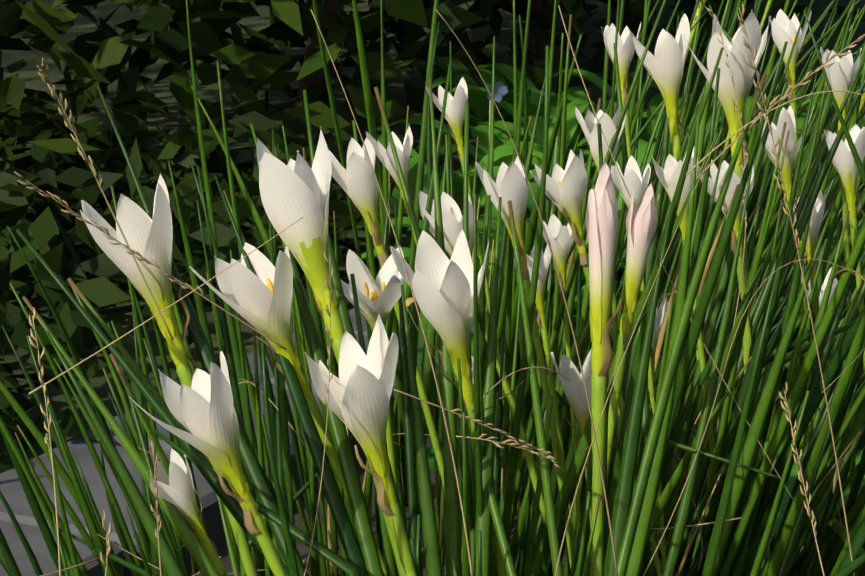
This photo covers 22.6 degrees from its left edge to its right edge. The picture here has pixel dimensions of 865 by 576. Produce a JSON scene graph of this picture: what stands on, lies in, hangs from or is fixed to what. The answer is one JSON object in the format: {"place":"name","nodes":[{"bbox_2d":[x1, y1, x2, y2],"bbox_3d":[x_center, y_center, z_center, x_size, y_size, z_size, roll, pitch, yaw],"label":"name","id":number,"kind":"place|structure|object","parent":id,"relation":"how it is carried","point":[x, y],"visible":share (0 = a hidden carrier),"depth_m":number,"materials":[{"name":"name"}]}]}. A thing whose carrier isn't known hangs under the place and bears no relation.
{"place":"outdoors","nodes":[
{"label":"outdoors","id":0,"kind":"place"},
{"bbox_2d":[0,0,864,473],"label":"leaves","id":1,"kind":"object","parent":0,"point":[122,314],"depth_m":2.69,"materials":[{"name":"green plant"}]},
{"bbox_2d":[0,80,462,471],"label":"groundcover foliage","id":2,"kind":"object","parent":1,"relation":"on","point":[42,224],"visible":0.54,"depth_m":1.54,"materials":[{"name":"green plant"}]},
{"bbox_2d":[0,0,682,253],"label":"shrub","id":3,"kind":"object","parent":1,"relation":"on","point":[91,60],"depth_m":1.89,"materials":[{"name":"green plant"}]},
{"bbox_2d":[18,0,722,155],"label":"shrub","id":4,"kind":"object","parent":1,"relation":"on","point":[278,32],"depth_m":2.34,"materials":[{"name":"green plant"}]},
{"bbox_2d":[0,80,864,575],"bbox_3d":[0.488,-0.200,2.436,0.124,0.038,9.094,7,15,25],"label":"path paving slabs","id":5,"kind":"structure","parent":1,"relation":"on","point":[12,492],"depth_m":1.12,"materials":[{"name":"stone"}]},
{"bbox_2d":[14,3,864,575],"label":"dry grass stalks","id":6,"kind":"object","parent":1,"relation":"on","point":[478,421],"visible":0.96,"depth_m":0.51,"materials":[{"name":"beige plant"}]},
{"bbox_2d":[189,265,864,575],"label":"bed soil","id":7,"kind":"structure","parent":1,"relation":"on","point":[301,547],"depth_m":1.16,"materials":[{"name":"brown soil"}]},
{"bbox_2d":[0,0,864,575],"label":"rain lily leaves","id":8,"kind":"object","parent":7,"relation":"on","point":[642,452],"visible":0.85,"depth_m":0.70,"materials":[{"name":"green plant"}]},
{"bbox_2d":[176,0,864,575],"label":"flower stems","id":9,"kind":"object","parent":7,"relation":"on","point":[400,542],"visible":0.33,"depth_m":0.69,"materials":[{"name":"green plant"}]},
{"bbox_2d":[143,0,864,552],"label":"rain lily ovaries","id":10,"kind":"object","parent":9,"relation":"attached to","point":[317,272],"visible":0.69,"depth_m":0.60,"materials":[{"name":"green plant"}]},
{"bbox_2d":[80,0,864,538],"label":"white flowers","id":11,"kind":"object","parent":10,"relation":"attached to","point":[202,408],"visible":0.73,"depth_m":0.62,"materials":[{"name":"white plant"}]},
{"bbox_2d":[267,36,794,301],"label":"flower stamens","id":12,"kind":"object","parent":11,"relation":"attached to","point":[271,286],"visible":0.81,"depth_m":0.65,"materials":[{"name":"yellow plant"}]},
{"bbox_2d":[586,161,658,343],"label":"flower buds","id":13,"kind":"object","parent":10,"relation":"attached to","point":[602,219],"visible":1,"depth_m":0.59,"materials":[{"name":"white plant"}]},
{"bbox_2d":[178,0,864,554],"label":"rain lily spathes","id":14,"kind":"object","parent":9,"relation":"attached to","point":[604,370],"visible":0.5,"depth_m":0.60,"materials":[{"name":"plant"}]},
{"bbox_2d":[238,130,864,575],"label":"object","id":15,"kind":"object","parent":7,"relation":"on","point":[658,346],"visible":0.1,"depth_m":1.06,"materials":[{"name":"green plant"}]},
{"bbox_2d":[333,50,864,574],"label":"broadleaf weeds","id":16,"kind":"object","parent":7,"relation":"on","point":[577,98],"visible":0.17,"depth_m":2.01,"materials":[{"name":"green plant"}]},
{"bbox_2d":[487,81,507,101],"bbox_3d":[0.053,-0.159,1.748,0.017,0.018,0.009,0,14,-2],"label":"blue flower cluster","id":17,"kind":"object","parent":16,"relation":"attached to","point":[501,88],"visible":0.85,"depth_m":1.75,"materials":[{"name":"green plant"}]},
{"bbox_2d":[237,0,864,85],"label":"shrub","id":18,"kind":"object","parent":1,"relation":"on","point":[495,21],"depth_m":2.90,"materials":[{"name":"green plant"}]},
{"bbox_2d":[344,0,859,44],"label":"shrub","id":19,"kind":"object","parent":1,"relation":"on","point":[636,19],"depth_m":3.25,"materials":[{"name":"green plant"}]}
]}

